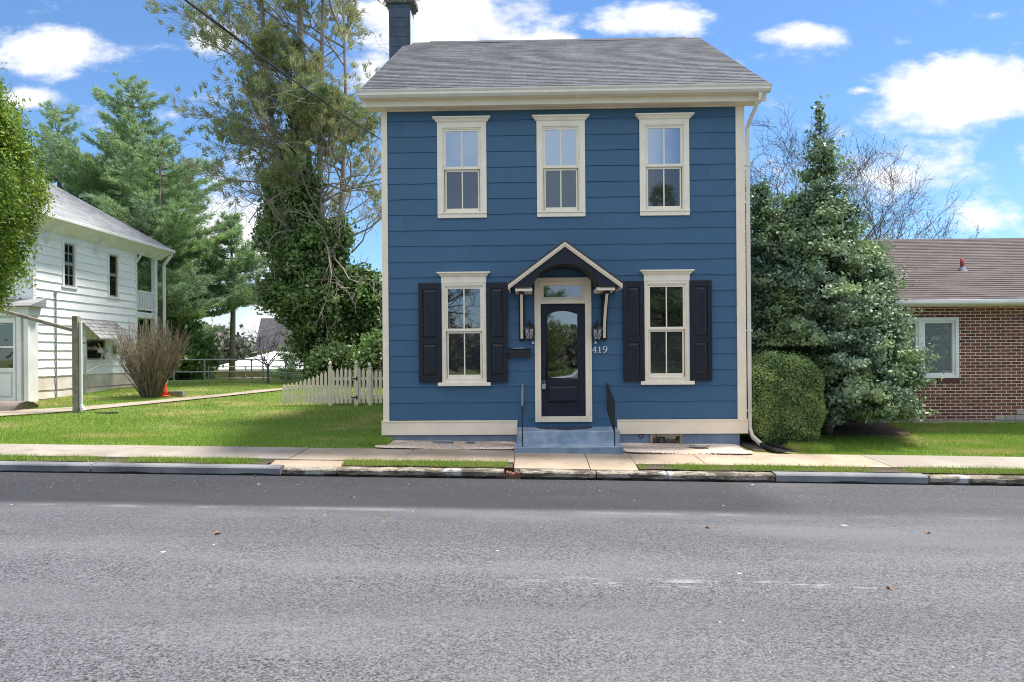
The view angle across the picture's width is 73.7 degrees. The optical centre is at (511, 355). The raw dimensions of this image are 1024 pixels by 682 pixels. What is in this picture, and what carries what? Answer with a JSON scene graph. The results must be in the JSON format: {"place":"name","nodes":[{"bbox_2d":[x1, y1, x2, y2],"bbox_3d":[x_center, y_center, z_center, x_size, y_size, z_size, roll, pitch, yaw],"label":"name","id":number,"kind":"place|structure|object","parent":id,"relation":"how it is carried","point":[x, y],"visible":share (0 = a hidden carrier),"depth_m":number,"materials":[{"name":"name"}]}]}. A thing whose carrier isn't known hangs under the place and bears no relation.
{"place":"outdoors","nodes":[
{"label":"outdoors","id":0,"kind":"place"},
{"bbox_2d":[0,444,96,461],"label":"sidewalk","id":1,"kind":"structure","parent":0,"point":[42,449],"depth_m":11.34,"materials":[{"name":"concrete"}]},
{"bbox_2d":[0,452,273,463],"bbox_3d":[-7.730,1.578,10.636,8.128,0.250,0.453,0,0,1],"label":"verge grass","id":2,"kind":"structure","parent":0,"point":[176,459],"depth_m":10.51,"materials":[{"name":"green plant"}]},
{"bbox_2d":[60,445,233,463],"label":"sidewalk","id":3,"kind":"structure","parent":0,"point":[120,451],"depth_m":11.23,"materials":[{"name":"concrete"}]},
{"bbox_2d":[209,447,308,464],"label":"sidewalk","id":4,"kind":"structure","parent":0,"point":[280,453],"depth_m":11.15,"materials":[{"name":"concrete"}]},
{"bbox_2d":[289,448,413,466],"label":"sidewalk","id":5,"kind":"structure","parent":0,"point":[331,454],"depth_m":11.13,"materials":[{"name":"concrete"}]},
{"bbox_2d":[342,457,512,467],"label":"verge grass","id":6,"kind":"structure","parent":0,"point":[477,463],"depth_m":10.39,"materials":[{"name":"green plant"}]},
{"bbox_2d":[404,449,514,471],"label":"sidewalk","id":7,"kind":"structure","parent":0,"point":[459,454],"depth_m":11.09,"materials":[{"name":"concrete"}]},
{"bbox_2d":[0,472,1023,681],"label":"road","id":8,"kind":"structure","parent":0,"point":[111,577],"depth_m":5.55,"materials":[{"name":"grey asphalt"}]},
{"bbox_2d":[0,461,97,472],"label":"kerb","id":9,"kind":"structure","parent":8,"relation":"on","point":[44,466],"depth_m":10.27,"materials":[{"name":"grey concrete"}]},
{"bbox_2d":[91,462,283,475],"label":"kerb","id":10,"kind":"structure","parent":8,"relation":"on","point":[189,468],"depth_m":10.22,"materials":[{"name":"grey concrete"}]},
{"bbox_2d":[282,466,338,476],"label":"kerb","id":11,"kind":"structure","parent":8,"relation":"on","point":[309,470],"depth_m":10.18,"materials":[{"name":"concrete"}]},
{"bbox_2d":[337,466,503,478],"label":"kerb","id":12,"kind":"structure","parent":8,"relation":"on","point":[427,472],"depth_m":10.15,"materials":[{"name":"concrete"}]},
{"bbox_2d":[506,471,520,478],"bbox_3d":[0.020,1.795,10.190,0.218,0.120,0.165,0,0,1],"label":"kerb brick patch","id":13,"kind":"object","parent":8,"relation":"on","point":[512,475],"visible":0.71,"depth_m":10.11,"materials":[{"name":"red brick"}]},
{"bbox_2d":[520,469,595,479],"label":"kerb","id":14,"kind":"structure","parent":8,"relation":"on","point":[561,474],"depth_m":10.10,"materials":[{"name":"concrete"}]},
{"bbox_2d":[596,470,667,480],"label":"kerb","id":15,"kind":"structure","parent":8,"relation":"on","point":[641,475],"depth_m":10.07,"materials":[{"name":"concrete"}]},
{"bbox_2d":[666,471,774,482],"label":"kerb","id":16,"kind":"structure","parent":8,"relation":"on","point":[711,476],"depth_m":10.04,"materials":[{"name":"concrete"}]},
{"bbox_2d":[772,471,927,484],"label":"kerb","id":17,"kind":"structure","parent":8,"relation":"on","point":[852,478],"depth_m":10.00,"materials":[{"name":"grey concrete"}]},
{"bbox_2d":[924,474,1023,485],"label":"kerb","id":18,"kind":"structure","parent":8,"relation":"on","point":[985,480],"depth_m":9.97,"materials":[{"name":"concrete"}]},
{"bbox_2d":[0,380,1023,478],"bbox_3d":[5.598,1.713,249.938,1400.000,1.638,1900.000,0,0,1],"label":"lawn","id":19,"kind":"structure","parent":0,"point":[343,408],"depth_m":15.69,"materials":[{"name":"green plant"}]},
{"bbox_2d":[0,400,38,410],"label":"stone step","id":20,"kind":"object","parent":19,"relation":"on","point":[5,405],"visible":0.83,"depth_m":16.76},
{"bbox_2d":[0,62,61,324],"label":"arborvitae","id":21,"kind":"object","parent":19,"relation":"on","point":[16,149],"visible":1,"depth_m":13.70,"materials":[{"name":"green plant"}]},
{"bbox_2d":[1,309,85,412],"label":"drain post","id":22,"kind":"object","parent":19,"relation":"on","point":[77,373],"visible":0.88,"depth_m":16.49,"materials":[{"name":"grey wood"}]},
{"bbox_2d":[0,165,174,401],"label":"white house","id":23,"kind":"structure","parent":19,"relation":"on","point":[86,260],"depth_m":20.56,"materials":[{"name":"white wood"}]},
{"bbox_2d":[61,239,77,288],"bbox_3d":[-13.152,-2.688,20.269,0.080,1.404,0.693,0,0,1],"label":"window","id":24,"kind":"structure","parent":23,"relation":"in","point":[69,249],"depth_m":20.32,"materials":[{"name":"white paint"}]},
{"bbox_2d":[84,337,108,360],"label":"window","id":25,"kind":"structure","parent":23,"relation":"in","point":[91,352],"depth_m":21.46,"materials":[{"name":"white paint"}]},
{"bbox_2d":[107,251,120,298],"bbox_3d":[-13.103,-2.616,22.420,0.080,1.498,0.677,0,0,1],"label":"window","id":26,"kind":"structure","parent":23,"relation":"in","point":[113,258],"depth_m":22.46,"materials":[{"name":"white paint"}]},
{"bbox_2d":[29,99,211,331],"bbox_3d":[-25.046,-6.229,39.322,13.001,16.450,11.580,0,0,12],"label":"white pine","id":27,"kind":"object","parent":19,"relation":"on","point":[55,113],"visible":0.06,"depth_m":38.20,"materials":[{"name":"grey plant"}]},
{"bbox_2d":[71,124,201,327],"bbox_3d":[-23.602,-5.951,39.742,11.264,15.871,11.637,0,0,-36],"label":"white pine","id":28,"kind":"object","parent":19,"relation":"on","point":[127,194],"visible":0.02,"depth_m":39.72,"materials":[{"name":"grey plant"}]},
{"bbox_2d":[0,388,286,415],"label":"garden path","id":29,"kind":"structure","parent":19,"relation":"on","point":[33,411],"depth_m":17.71,"materials":[{"name":"concrete"}]},
{"bbox_2d":[97,313,193,397],"bbox_3d":[-10.474,-0.001,19.788,2.360,2.445,2.262,0,0,39],"label":"bare shrub","id":30,"kind":"object","parent":19,"relation":"on","point":[155,354],"visible":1,"depth_m":19.52,"materials":[{"name":"brown plant"}]},
{"bbox_2d":[34,71,268,336],"bbox_3d":[-20.232,-6.563,36.447,12.978,17.043,10.584,0,0,-36],"label":"white pine","id":31,"kind":"object","parent":19,"relation":"on","point":[98,179],"visible":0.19,"depth_m":35.40,"materials":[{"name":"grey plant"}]},
{"bbox_2d":[160,384,170,396],"bbox_3d":[-10.211,0.898,20.000,0.340,0.620,0.340,0,0,1],"label":"traffic cone","id":32,"kind":"object","parent":19,"relation":"on","point":[164,393],"visible":0.39,"depth_m":19.93,"materials":[{"name":"orange plastic"}]},
{"bbox_2d":[80,131,255,341],"bbox_3d":[-17.517,-4.454,33.304,8.864,12.983,8.659,0,0,25],"label":"white pine","id":33,"kind":"object","parent":19,"relation":"on","point":[174,229],"visible":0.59,"depth_m":32.53,"materials":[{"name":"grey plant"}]},
{"bbox_2d":[168,391,185,395],"bbox_3d":[-10.093,1.129,20.199,0.800,0.140,0.200,0,0,1],"label":"timber","id":34,"kind":"object","parent":19,"relation":"on","point":[177,393],"visible":0.56,"depth_m":20.09,"materials":[{"name":"brown wood"}]},
{"bbox_2d":[138,309,223,379],"bbox_3d":[-17.788,-0.036,34.425,5.731,4.848,4.633,0,0,1],"label":"evergreen shrub","id":35,"kind":"object","parent":19,"relation":"on","point":[199,348],"visible":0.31,"depth_m":34.02,"materials":[{"name":"green plant"}]},
{"bbox_2d":[176,363,220,379],"bbox_3d":[-17.793,0.894,36.441,4.058,4.066,3.739,0,0,1],"label":"evergreen shrub","id":36,"kind":"object","parent":19,"relation":"on","point":[178,374],"visible":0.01,"depth_m":36.66,"materials":[{"name":"green plant"}]},
{"bbox_2d":[183,211,267,379],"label":"white pine","id":37,"kind":"object","parent":19,"relation":"on","point":[241,255],"visible":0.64,"depth_m":34.93,"materials":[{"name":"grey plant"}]},
{"bbox_2d":[193,318,258,364],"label":"tree line","id":38,"kind":"object","parent":19,"relation":"on","point":[223,337],"visible":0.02,"depth_m":93.58,"materials":[{"name":"green plant"}]},
{"bbox_2d":[170,366,291,379],"bbox_3d":[-13.695,1.350,34.563,9.163,1.610,0.063,0,0,-15],"label":"pipe railing","id":39,"kind":"object","parent":19,"relation":"on","point":[208,378],"visible":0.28,"depth_m":34.42,"materials":[{"name":"metal"}]},
{"bbox_2d":[172,359,303,381],"bbox_3d":[-11.510,0.829,27.764,6.918,1.372,0.059,0,0,1],"label":"pipe railing","id":40,"kind":"object","parent":19,"relation":"on","point":[251,371],"visible":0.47,"depth_m":27.74,"materials":[{"name":"metal"}]},
{"bbox_2d":[237,324,296,382],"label":"bare tree","id":41,"kind":"object","parent":19,"relation":"on","point":[267,365],"visible":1,"depth_m":26.21,"materials":[{"name":"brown plant"}]},
{"bbox_2d":[244,313,293,351],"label":"bare tree","id":42,"kind":"object","parent":19,"relation":"on","point":[280,333],"visible":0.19,"depth_m":58.81,"materials":[{"name":"brown plant"}]},
{"bbox_2d":[254,318,290,354],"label":"dark roofed house","id":43,"kind":"structure","parent":19,"relation":"on","point":[267,324],"depth_m":64.53,"materials":[{"name":"grey"}]},
{"bbox_2d":[144,0,417,371],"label":"ivy clad tree","id":44,"kind":"object","parent":19,"relation":"on","point":[313,287],"visible":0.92,"depth_m":27.16,"materials":[{"name":"green plant"}]},
{"bbox_2d":[214,351,351,380],"bbox_3d":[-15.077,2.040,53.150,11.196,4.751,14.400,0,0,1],"label":"car","id":45,"kind":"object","parent":19,"relation":"on","point":[248,362],"depth_m":46.45,"materials":[{"name":"white metal"}]},
{"bbox_2d":[259,327,310,380],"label":"young pine","id":46,"kind":"object","parent":19,"relation":"on","point":[289,376],"visible":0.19,"depth_m":31.73,"materials":[{"name":"green plant"}]},
{"bbox_2d":[270,460,344,466],"bbox_3d":[-3.153,1.721,10.513,1.100,0.177,0.300,0,0,1],"label":"driveway apron","id":47,"kind":"object","parent":19,"relation":"on","point":[306,463],"visible":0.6,"depth_m":10.52,"materials":[{"name":"concrete"}]},
{"bbox_2d":[299,334,361,384],"bbox_3d":[-6.836,0.450,26.139,2.700,2.509,2.414,0,0,-28],"label":"evergreen shrub","id":48,"kind":"object","parent":19,"relation":"on","point":[336,355],"visible":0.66,"depth_m":25.66,"materials":[{"name":"green plant"}]},
{"bbox_2d":[282,360,382,405],"bbox_3d":[-4.194,0.755,18.101,3.806,1.255,0.125,0,0,1],"label":"picket fence","id":49,"kind":"object","parent":19,"relation":"on","point":[369,378],"visible":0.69,"depth_m":18.08,"materials":[{"name":"beige paint"}]},
{"bbox_2d":[332,367,356,402],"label":"garden gate","id":50,"kind":"structure","parent":49,"relation":"attached to","point":[341,396],"depth_m":18.06,"materials":[{"name":"beige paint"}]},
{"bbox_2d":[351,327,382,386],"bbox_3d":[-4.665,0.330,25.060,2.593,2.810,2.528,0,0,28],"label":"evergreen shrub","id":51,"kind":"object","parent":19,"relation":"on","point":[371,352],"visible":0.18,"depth_m":24.58,"materials":[{"name":"green plant"}]},
{"bbox_2d":[355,435,395,447],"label":"lawn grass","id":52,"kind":"structure","parent":19,"relation":"on","point":[370,441],"depth_m":12.01,"materials":[{"name":"green plant"}]},
{"bbox_2d":[373,348,382,387],"bbox_3d":[-3.638,0.479,24.142,2.669,2.636,2.364,0,0,1],"label":"evergreen shrub","id":53,"kind":"object","parent":19,"relation":"on","point":[379,369],"visible":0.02,"depth_m":23.97,"materials":[{"name":"green plant"}]},
{"bbox_2d":[375,440,515,449],"bbox_3d":[-1.127,1.592,12.139,2.457,0.071,1.008,0,0,1],"label":"gravel bed","id":54,"kind":"object","parent":19,"relation":"on","point":[453,445],"visible":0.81,"depth_m":11.96,"materials":[{"name":"grey gravel"}]},
{"bbox_2d":[433,440,452,443],"bbox_3d":[-1.235,1.552,12.239,0.379,0.035,0.260,0,0,1],"label":"flagstone","id":55,"kind":"object","parent":54,"relation":"on","point":[444,441],"visible":1,"depth_m":12.14,"materials":[{"name":"stone"}]},
{"bbox_2d":[358,0,771,445],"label":"blue house","id":56,"kind":"structure","parent":19,"relation":"on","point":[563,195],"depth_m":12.47,"materials":[{"name":"paint"}]},
{"bbox_2d":[184,0,380,139],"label":"service cable","id":57,"kind":"object","parent":56,"relation":"attached to","point":[233,36],"visible":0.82,"depth_m":7.06,"materials":[{"name":"black rubber"}]},
{"bbox_2d":[432,115,489,217],"bbox_3d":[-0.917,-3.431,12.511,1.056,1.835,0.215,0,0,1],"label":"window","id":58,"kind":"structure","parent":56,"relation":"in","point":[461,140],"depth_m":12.53,"materials":[{"name":"beige paint"}]},
{"bbox_2d":[437,271,490,385],"bbox_3d":[-0.876,-0.478,12.558,0.971,2.080,0.310,0,0,1],"label":"window","id":59,"kind":"structure","parent":56,"relation":"in","point":[464,352],"depth_m":12.54,"materials":[{"name":"beige paint"}]},
{"bbox_2d":[507,348,530,356],"bbox_3d":[0.130,-0.048,12.422,0.425,0.165,0.139,0,0,1],"label":"mailbox","id":60,"kind":"object","parent":56,"relation":"attached to","point":[518,352],"visible":1,"depth_m":12.38,"materials":[{"name":"black metal"}]},
{"bbox_2d":[524,319,534,340],"bbox_3d":[0.313,-0.460,12.355,0.204,0.405,0.255,0,0,1],"label":"wall lantern","id":61,"kind":"object","parent":56,"relation":"attached to","point":[529,328],"depth_m":12.29,"materials":[{"name":"black metal"}]},
{"bbox_2d":[532,114,588,216],"bbox_3d":[0.892,-3.444,12.470,1.036,1.835,0.215,0,0,1],"label":"window","id":62,"kind":"structure","parent":56,"relation":"in","point":[560,137],"depth_m":12.48,"materials":[{"name":"beige paint"}]},
{"bbox_2d":[541,304,585,415],"bbox_3d":[0.935,0.084,12.478,0.806,2.058,0.119,0,0,1],"label":"door","id":63,"kind":"structure","parent":56,"relation":"in","point":[562,325],"depth_m":12.50,"materials":[{"name":"black paint"}]},
{"bbox_2d":[591,320,602,341],"bbox_3d":[1.537,-0.449,12.328,0.204,0.405,0.255,0,0,1],"label":"wall lantern","id":64,"kind":"object","parent":56,"relation":"attached to","point":[597,329],"depth_m":12.26,"materials":[{"name":"black metal"}]},
{"bbox_2d":[592,346,606,352],"bbox_3d":[1.600,-0.105,12.439,0.271,0.124,0.024,0,0,1],"label":"house number","id":65,"kind":"object","parent":56,"relation":"attached to","point":[595,350],"visible":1,"depth_m":12.43,"materials":[{"name":"white paint"}]},
{"bbox_2d":[635,112,693,215],"bbox_3d":[2.772,-3.459,12.428,1.056,1.835,0.215,0,0,1],"label":"window","id":66,"kind":"structure","parent":56,"relation":"in","point":[664,177],"depth_m":12.44,"materials":[{"name":"beige paint"}]},
{"bbox_2d":[650,434,683,443],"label":"basement window","id":67,"kind":"structure","parent":56,"relation":"in","point":[654,438],"depth_m":12.46,"materials":[{"name":"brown wood"}]},
{"bbox_2d":[640,269,694,384],"bbox_3d":[2.818,-0.507,12.475,0.971,2.080,0.310,0,0,1],"label":"window","id":68,"kind":"structure","parent":56,"relation":"in","point":[666,349],"depth_m":12.44,"materials":[{"name":"beige paint"}]},
{"bbox_2d":[514,427,622,454],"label":"front steps","id":69,"kind":"structure","parent":19,"relation":"on","point":[596,440],"depth_m":11.71,"materials":[{"name":"paint"}]},
{"bbox_2d":[521,384,522,446],"bbox_3d":[0.184,1.026,11.914,0.035,1.006,1.069,0,0,1],"label":"handrail","id":70,"kind":"object","parent":69,"relation":"on","point":[522,411],"visible":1,"depth_m":11.41,"materials":[{"name":"metal"}]},
{"bbox_2d":[537,426,591,429],"bbox_3d":[0.943,1.299,12.197,1.000,0.010,0.430,0,0,1],"label":"doormat","id":71,"kind":"object","parent":69,"relation":"on","point":[564,427],"visible":1,"depth_m":12.22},
{"bbox_2d":[606,383,614,445],"bbox_3d":[1.719,1.014,11.880,0.035,1.006,1.069,0,0,1],"label":"handrail","id":72,"kind":"object","parent":69,"relation":"on","point":[610,406],"visible":1,"depth_m":11.76,"materials":[{"name":"black metal"}]},
{"bbox_2d":[620,443,752,454],"bbox_3d":[2.974,1.629,11.962,2.172,0.075,1.183,0,0,1],"label":"gravel bed","id":73,"kind":"object","parent":19,"relation":"on","point":[682,448],"visible":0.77,"depth_m":11.79,"materials":[{"name":"grey gravel"}]},
{"bbox_2d":[689,444,710,446],"bbox_3d":[3.270,1.572,11.876,0.374,0.035,0.211,0,0,1],"label":"flagstone","id":74,"kind":"object","parent":73,"relation":"on","point":[699,445],"visible":1,"depth_m":11.83,"materials":[{"name":"stone"}]},
{"bbox_2d":[740,438,814,450],"bbox_3d":[4.891,1.629,12.439,1.455,0.086,1.323,0,0,1],"label":"mulch bed","id":75,"kind":"object","parent":19,"relation":"on","point":[752,445],"visible":0.26,"depth_m":12.32,"materials":[{"name":"brown soil"}]},
{"bbox_2d":[760,442,791,451],"bbox_3d":[4.535,1.591,11.821,0.300,0.099,0.550,0,0,-17],"label":"splash block","id":76,"kind":"object","parent":75,"relation":"on","point":[772,447],"depth_m":11.81,"materials":[{"name":"grey plastic"}]},
{"bbox_2d":[740,348,827,444],"bbox_3d":[5.009,0.796,12.839,1.544,1.871,1.523,0,0,1],"label":"hedge bush","id":77,"kind":"object","parent":75,"relation":"on","point":[804,396],"visible":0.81,"depth_m":12.25,"materials":[{"name":"green plant"}]},
{"bbox_2d":[782,440,835,452],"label":"lawn grass","id":78,"kind":"structure","parent":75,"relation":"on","point":[817,446],"depth_m":11.82,"materials":[{"name":"green plant"}]},
{"bbox_2d":[745,101,905,238],"bbox_3d":[13.410,-5.040,33.379,10.591,13.274,12.836,0,0,40],"label":"bare tree","id":79,"kind":"object","parent":19,"relation":"on","point":[800,163],"visible":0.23,"depth_m":31.49,"materials":[{"name":"brown plant"}]},
{"bbox_2d":[801,422,912,435],"bbox_3d":[6.835,1.506,13.973,2.240,0.166,1.166,0,0,1],"label":"mulch bed","id":80,"kind":"object","parent":19,"relation":"on","point":[863,429],"visible":0.49,"depth_m":13.74,"materials":[{"name":"brown soil"}]},
{"bbox_2d":[745,94,958,433],"bbox_3d":[6.233,-1.807,13.262,4.004,6.726,2.917,0,0,10],"label":"holly tree","id":81,"kind":"object","parent":80,"relation":"on","point":[867,363],"visible":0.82,"depth_m":13.02,"materials":[{"name":"green plant"}]},
{"bbox_2d":[842,417,866,423],"bbox_3d":[6.716,1.240,14.120,1.162,0.316,0.125,0,0,30],"label":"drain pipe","id":82,"kind":"object","parent":80,"relation":"on","point":[849,420],"visible":0.12,"depth_m":13.96,"materials":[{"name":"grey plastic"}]},
{"bbox_2d":[745,137,969,240],"bbox_3d":[14.892,-4.149,32.231,12.764,11.469,12.528,0,0,-26],"label":"bare tree","id":83,"kind":"object","parent":19,"relation":"on","point":[867,208],"visible":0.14,"depth_m":27.98,"materials":[{"name":"brown plant"}]},
{"bbox_2d":[751,136,983,337],"bbox_3d":[17.599,-5.502,38.551,15.976,14.133,12.742,0,0,20],"label":"bare tree","id":84,"kind":"object","parent":19,"relation":"on","point":[885,211],"visible":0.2,"depth_m":35.27,"materials":[{"name":"brown plant"}]},
{"bbox_2d":[741,420,1023,456],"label":"lawn grass","id":85,"kind":"structure","parent":19,"relation":"on","point":[844,448],"depth_m":12.83,"materials":[{"name":"green plant"}]},
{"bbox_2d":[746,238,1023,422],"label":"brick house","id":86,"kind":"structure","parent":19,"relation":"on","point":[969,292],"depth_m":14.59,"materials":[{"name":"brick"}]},
{"bbox_2d":[900,317,958,377],"bbox_3d":[8.613,-0.156,14.651,1.870,1.300,0.140,0,0,1],"label":"window","id":87,"kind":"structure","parent":86,"relation":"in","point":[952,322],"depth_m":14.62,"materials":[{"name":"white paint"}]},
{"bbox_2d":[944,327,950,372],"bbox_3d":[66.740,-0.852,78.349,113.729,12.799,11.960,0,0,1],"label":"window blind","id":88,"kind":"object","parent":87,"relation":"in","point":[947,354],"visible":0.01,"depth_m":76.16,"materials":[{"name":"grey plastic"}]},
{"bbox_2d":[0,0,1023,343],"label":"sky","id":89,"kind":"structure","parent":0,"point":[942,79],"materials":[{"name":"blue"}]},
{"bbox_2d":[514,453,589,471],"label":"sidewalk","id":90,"kind":"structure","parent":0,"point":[573,461],"depth_m":10.68,"materials":[{"name":"concrete"}]},
{"bbox_2d":[585,452,637,471],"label":"sidewalk","id":91,"kind":"structure","parent":0,"point":[624,461],"depth_m":10.67,"materials":[{"name":"concrete"}]},
{"bbox_2d":[627,453,704,470],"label":"sidewalk","id":92,"kind":"structure","parent":0,"point":[656,459],"depth_m":10.92,"materials":[{"name":"concrete"}]},
{"bbox_2d":[693,453,798,472],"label":"sidewalk","id":93,"kind":"structure","parent":0,"point":[760,459],"depth_m":10.96,"materials":[{"name":"concrete"}]},
{"bbox_2d":[638,460,1023,474],"bbox_3d":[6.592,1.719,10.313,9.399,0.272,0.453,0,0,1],"label":"verge grass","id":94,"kind":"structure","parent":0,"point":[939,470],"depth_m":10.28,"materials":[{"name":"green plant"}]},
{"bbox_2d":[779,454,892,472],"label":"sidewalk","id":95,"kind":"structure","parent":0,"point":[821,460],"depth_m":10.95,"materials":[{"name":"concrete"}]},
{"bbox_2d":[862,455,996,474],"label":"sidewalk","id":96,"kind":"structure","parent":0,"point":[895,461],"depth_m":10.94,"materials":[{"name":"concrete"}]},
{"bbox_2d":[959,456,1023,474],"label":"sidewalk","id":97,"kind":"structure","parent":0,"point":[1015,462],"depth_m":11.03,"materials":[{"name":"concrete"}]}
]}

